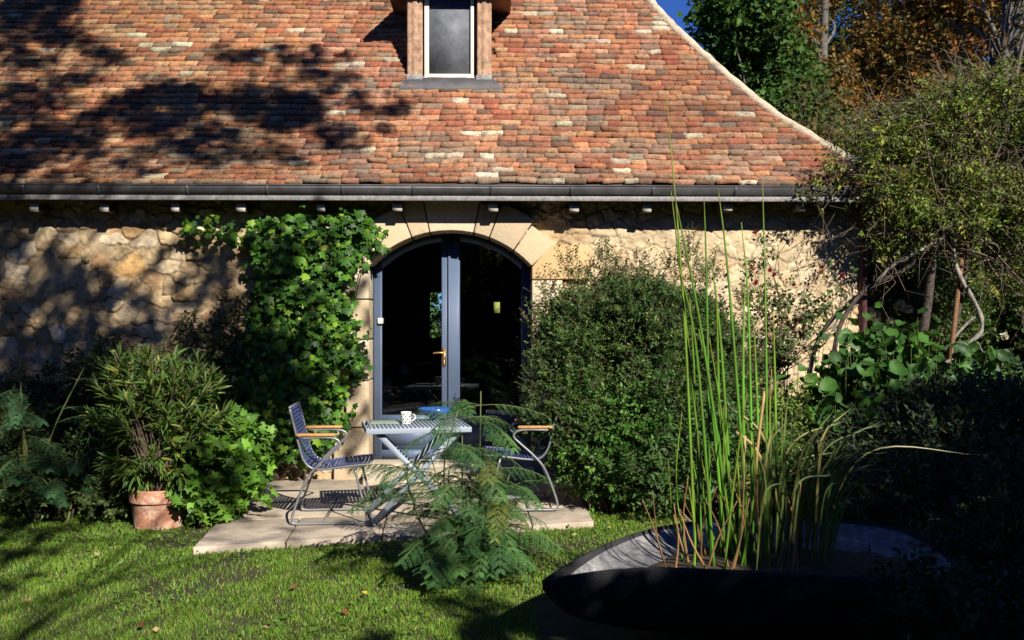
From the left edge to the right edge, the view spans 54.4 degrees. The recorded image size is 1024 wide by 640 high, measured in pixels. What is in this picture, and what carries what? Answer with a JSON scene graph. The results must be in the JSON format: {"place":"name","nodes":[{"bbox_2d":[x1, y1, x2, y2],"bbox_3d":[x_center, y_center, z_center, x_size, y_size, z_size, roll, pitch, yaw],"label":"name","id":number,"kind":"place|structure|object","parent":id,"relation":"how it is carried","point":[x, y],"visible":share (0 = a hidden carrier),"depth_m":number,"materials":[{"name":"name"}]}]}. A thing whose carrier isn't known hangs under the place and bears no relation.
{"place":"outdoors","nodes":[
{"label":"outdoors","id":0,"kind":"place"},
{"bbox_2d":[382,380,399,414],"bbox_3d":[-1.450,1.084,11.365,0.300,0.832,0.450,0,0,-1],"label":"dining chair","id":1,"kind":"object","parent":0,"point":[386,397],"visible":0.32,"depth_m":11.15,"materials":[{"name":"black"}]},
{"bbox_2d":[382,362,466,418],"bbox_3d":[-1.606,1.060,14.502,1.900,0.880,0.570,0,0,-1],"label":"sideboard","id":2,"kind":"object","parent":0,"point":[420,386],"visible":0.42,"depth_m":14.27,"materials":[{"name":"black"}]},
{"bbox_2d":[0,323,1023,639],"bbox_3d":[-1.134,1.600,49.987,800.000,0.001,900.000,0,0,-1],"label":"ground","id":3,"kind":"structure","parent":0,"point":[554,621],"depth_m":5.76,"materials":[{"name":"green plant"}]},
{"bbox_2d":[0,358,104,520],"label":"mimosa sapling","id":4,"kind":"object","parent":3,"relation":"on","point":[12,422],"visible":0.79,"depth_m":7.79,"materials":[{"name":"green plant"}]},
{"bbox_2d":[0,433,122,524],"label":"mimosa sapling","id":5,"kind":"object","parent":3,"relation":"on","point":[55,495],"visible":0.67,"depth_m":7.74,"materials":[{"name":"green plant"}]},
{"bbox_2d":[0,384,132,525],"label":"leafy shrub","id":6,"kind":"object","parent":3,"relation":"on","point":[98,501],"visible":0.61,"depth_m":7.86,"materials":[{"name":"green plant"}]},
{"bbox_2d":[0,331,258,512],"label":"leafy shrub","id":7,"kind":"object","parent":3,"relation":"on","point":[73,445],"visible":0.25,"depth_m":8.83,"materials":[{"name":"green plant"}]},
{"bbox_2d":[128,486,184,530],"bbox_3d":[-2.741,1.446,7.729,0.450,0.304,0.450,0,0,-1],"label":"terracotta pot","id":8,"kind":"object","parent":3,"relation":"on","point":[150,509],"visible":0.62,"depth_m":7.55,"materials":[{"name":"ceramic"}]},
{"bbox_2d":[75,341,243,504],"bbox_3d":[-2.770,0.828,7.736,1.377,1.358,0.971,0,0,-1],"label":"oleander","id":9,"kind":"object","parent":8,"relation":"in","point":[152,469],"visible":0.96,"depth_m":7.58,"materials":[{"name":"green plant"}]},
{"bbox_2d":[173,289,266,398],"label":"climbing plant","id":10,"kind":"object","parent":3,"relation":"on","point":[217,355],"visible":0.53,"depth_m":9.45,"materials":[{"name":"green plant"}]},
{"bbox_2d":[163,400,280,529],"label":"leafy shrub","id":11,"kind":"object","parent":3,"relation":"on","point":[225,481],"visible":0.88,"depth_m":7.67,"materials":[{"name":"green plant"}]},
{"bbox_2d":[0,516,646,639],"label":"lawn clover","id":12,"kind":"object","parent":3,"relation":"on","point":[299,609],"visible":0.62,"depth_m":6.31,"materials":[{"name":"green plant"}]},
{"bbox_2d":[193,479,593,554],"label":"terrace paving","id":13,"kind":"structure","parent":3,"relation":"on","point":[258,525],"depth_m":7.77,"materials":[{"name":"beige stone"}]},
{"bbox_2d":[288,401,374,524],"bbox_3d":[-1.399,1.100,7.797,0.624,0.894,0.608,0,0,-4],"label":"garden chair","id":14,"kind":"object","parent":13,"relation":"on","point":[309,452],"visible":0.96,"depth_m":7.70,"materials":[{"name":"metal"}]},
{"bbox_2d":[362,419,471,525],"bbox_3d":[-0.757,1.173,7.774,0.793,0.737,0.620,0,0,-12],"label":"folding table","id":15,"kind":"object","parent":13,"relation":"on","point":[417,426],"visible":0.68,"depth_m":7.54,"materials":[{"name":"paint"}]},
{"bbox_2d":[369,420,399,423],"bbox_3d":[-0.991,0.796,7.760,0.230,0.016,0.180,0,0,-4],"label":"folded cloth","id":16,"kind":"object","parent":15,"relation":"on","point":[385,422],"visible":1,"depth_m":7.73,"materials":[{"name":"fabric"}]},
{"bbox_2d":[401,411,415,423],"bbox_3d":[-0.810,0.757,7.698,0.107,0.094,0.086,0,0,32],"label":"mug","id":17,"kind":"object","parent":15,"relation":"on","point":[405,418],"visible":0.94,"depth_m":7.67,"materials":[{"name":"white ceramic"}]},
{"bbox_2d":[418,407,451,419],"bbox_3d":[-0.617,0.757,8.029,0.284,0.094,0.284,0,0,-1],"label":"bowl","id":18,"kind":"object","parent":15,"relation":"on","point":[442,410],"visible":0.63,"depth_m":7.97,"materials":[{"name":"blue ceramic"}]},
{"bbox_2d":[483,396,560,510],"bbox_3d":[0.076,1.100,8.336,0.624,0.894,0.608,0,0,-3],"label":"garden chair","id":19,"kind":"object","parent":13,"relation":"on","point":[536,456],"visible":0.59,"depth_m":8.08,"materials":[{"name":"blue metal"}]},
{"bbox_2d":[285,482,550,542],"bbox_3d":[-0.903,1.562,8.271,3.018,0.001,2.879,0,0,-1],"label":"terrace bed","id":20,"kind":"object","parent":3,"relation":"on","point":[386,516],"visible":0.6,"depth_m":8.04,"materials":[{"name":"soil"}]},
{"bbox_2d":[430,292,441,337],"bbox_3d":[-3.176,-1.490,32.696,5.676,8.229,5.738,0,0,-1],"label":"garden tree","id":21,"kind":"object","parent":3,"relation":"on","point":[435,316],"visible":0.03,"depth_m":32.18,"materials":[{"name":"green plant"}]},
{"bbox_2d":[0,0,902,484],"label":"stone house","id":22,"kind":"structure","parent":3,"relation":"on","point":[480,160],"depth_m":10.04,"materials":[{"name":"stone"},{"name":"clay roof tile"},{"name":"glass"}]},
{"bbox_2d":[178,201,391,480],"bbox_3d":[-2.191,0.229,9.345,2.065,2.743,0.775,0,0,-1],"label":"wall vine","id":23,"kind":"object","parent":22,"relation":"attached to","point":[302,265],"depth_m":9.36,"materials":[{"name":"green plant"}]},
{"bbox_2d":[373,234,446,458],"bbox_3d":[-1.026,0.265,10.040,0.744,2.270,0.118,0,0,-1],"label":"glazed door","id":24,"kind":"structure","parent":22,"relation":"in","point":[381,451],"depth_m":10.04,"materials":[{"name":"blue paint"}]},
{"bbox_2d":[390,0,510,89],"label":"dormer window","id":25,"kind":"structure","parent":22,"relation":"in","point":[441,34],"depth_m":10.86,"materials":[{"name":"wood"}]},
{"bbox_2d":[451,234,529,458],"bbox_3d":[-0.233,0.265,10.087,0.829,2.271,0.060,0,0,-1],"label":"glazed door","id":26,"kind":"structure","parent":22,"relation":"in","point":[472,437],"depth_m":10.06,"materials":[{"name":"blue paint"}]},
{"bbox_2d":[346,391,564,598],"bbox_3d":[-0.355,1.036,6.039,1.290,1.200,0.854,0,0,-12],"label":"mimosa sapling","id":27,"kind":"object","parent":3,"relation":"on","point":[470,548],"visible":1,"depth_m":5.94,"materials":[{"name":"green plant"}]},
{"bbox_2d":[530,369,688,514],"bbox_3d":[0.805,1.005,8.257,1.372,1.203,1.096,0,0,-1],"label":"leafy shrub","id":28,"kind":"object","parent":3,"relation":"on","point":[610,449],"visible":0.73,"depth_m":8.04,"materials":[{"name":"green plant"}]},
{"bbox_2d":[514,253,764,507],"bbox_3d":[1.118,0.535,8.608,2.239,2.250,1.775,0,0,-1],"label":"leaved bush","id":29,"kind":"object","parent":3,"relation":"on","point":[647,314],"visible":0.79,"depth_m":8.34,"materials":[{"name":"green plant"}]},
{"bbox_2d":[518,221,781,414],"bbox_3d":[1.217,-0.013,8.811,2.343,1.728,0.627,0,0,-1],"label":"leaved bush","id":30,"kind":"object","parent":3,"relation":"on","point":[592,278],"visible":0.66,"depth_m":8.80,"materials":[{"name":"green plant"}]},
{"bbox_2d":[596,390,827,522],"bbox_3d":[1.581,1.069,7.915,1.830,1.079,1.164,0,0,-1],"label":"mahonia plant","id":31,"kind":"object","parent":3,"relation":"on","point":[659,470],"visible":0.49,"depth_m":7.78,"materials":[{"name":"green plant"}]},
{"bbox_2d":[542,517,978,639],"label":"boat planter","id":32,"kind":"object","parent":3,"relation":"on","point":[631,581],"visible":0.66,"depth_m":4.72,"materials":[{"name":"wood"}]},
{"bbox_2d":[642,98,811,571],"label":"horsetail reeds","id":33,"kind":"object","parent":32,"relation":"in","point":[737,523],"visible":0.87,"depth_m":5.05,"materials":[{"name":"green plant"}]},
{"bbox_2d":[733,399,973,573],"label":"ornamental grass","id":34,"kind":"object","parent":32,"relation":"in","point":[810,503],"depth_m":5.04,"materials":[{"name":"green plant"}]},
{"bbox_2d":[677,0,863,144],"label":"deciduous tree","id":35,"kind":"object","parent":3,"relation":"on","point":[745,49],"visible":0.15,"depth_m":18.53,"materials":[{"name":"green plant"}]},
{"bbox_2d":[715,374,836,516],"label":"leafy shrub","id":36,"kind":"object","parent":3,"relation":"on","point":[793,413],"visible":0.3,"depth_m":8.01,"materials":[{"name":"green plant"}]},
{"bbox_2d":[730,230,858,421],"bbox_3d":[2.595,0.404,9.270,1.289,2.472,0.675,0,0,-1],"label":"rose bush","id":37,"kind":"object","parent":3,"relation":"on","point":[809,317],"visible":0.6,"depth_m":9.23,"materials":[{"name":"green plant"}]},
{"bbox_2d":[773,68,889,276],"bbox_3d":[4.636,-1.220,16.559,3.830,5.757,3.842,0,0,-1],"label":"deciduous tree","id":38,"kind":"object","parent":3,"relation":"on","point":[820,100],"visible":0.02,"depth_m":16.06,"materials":[{"name":"green plant"}]},
{"bbox_2d":[776,301,1023,519],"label":"broad leaved plant","id":39,"kind":"object","parent":3,"relation":"on","point":[880,359],"visible":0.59,"depth_m":8.37,"materials":[{"name":"green plant"}]},
{"bbox_2d":[788,348,1023,537],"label":"ground shrub","id":40,"kind":"object","parent":3,"relation":"on","point":[957,425],"visible":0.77,"depth_m":7.00,"materials":[{"name":"green plant"}]},
{"bbox_2d":[790,0,1023,410],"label":"twisted tree","id":41,"kind":"object","parent":3,"relation":"on","point":[955,203],"visible":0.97,"depth_m":9.34,"materials":[{"name":"green plant"}]},
{"bbox_2d":[836,91,1014,339],"bbox_3d":[6.813,-0.837,16.910,4.260,6.054,4.290,0,0,-1],"label":"deciduous tree","id":42,"kind":"object","parent":3,"relation":"on","point":[867,132],"visible":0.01,"depth_m":16.65,"materials":[{"name":"green plant"}]},
{"bbox_2d":[837,101,1023,398],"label":"deciduous tree","id":43,"kind":"object","parent":3,"relation":"on","point":[988,339],"visible":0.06,"depth_m":13.85,"materials":[{"name":"green plant"}]},
{"bbox_2d":[850,424,1023,639],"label":"ground shrub","id":44,"kind":"object","parent":3,"relation":"on","point":[993,544],"visible":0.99,"depth_m":4.68,"materials":[{"name":"green plant"}]},
{"bbox_2d":[887,114,1023,366],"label":"deciduous tree","id":45,"kind":"object","parent":3,"relation":"on","point":[1010,322],"visible":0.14,"depth_m":13.50,"materials":[{"name":"green plant"}]},
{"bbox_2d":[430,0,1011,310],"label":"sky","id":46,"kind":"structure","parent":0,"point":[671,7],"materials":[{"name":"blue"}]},
{"bbox_2d":[867,217,1008,361],"bbox_3d":[4.413,0.193,10.864,1.931,2.826,1.650,0,0,-1],"label":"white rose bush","id":47,"kind":"object","parent":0,"point":[898,303],"visible":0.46,"depth_m":10.82,"materials":[{"name":"green plant"}]},
{"label":"meadow","id":48,"kind":"structure","parent":0,"visible":0},
{"bbox_2d":[758,0,958,141],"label":"deciduous tree","id":49,"kind":"object","parent":48,"relation":"on","point":[847,55],"visible":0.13,"depth_m":23.97,"materials":[{"name":"orange plant"}]},
{"bbox_2d":[793,0,985,127],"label":"deciduous tree","id":50,"kind":"object","parent":48,"relation":"on","point":[838,38],"depth_m":32.84,"materials":[{"name":"green plant"}]},
{"bbox_2d":[834,0,1023,127],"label":"deciduous tree","id":51,"kind":"object","parent":48,"relation":"on","point":[912,7],"visible":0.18,"depth_m":25.95,"materials":[{"name":"orange plant"}]},
{"bbox_2d":[888,0,1023,213],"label":"deciduous tree","id":52,"kind":"object","parent":48,"relation":"on","point":[1015,10],"visible":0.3,"depth_m":22.72,"materials":[{"name":"orange plant"}]},
{"bbox_2d":[950,21,1023,79],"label":"deciduous tree","id":53,"kind":"object","parent":48,"relation":"on","point":[1014,44],"visible":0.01,"depth_m":34.63,"materials":[{"name":"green plant"}]}
]}

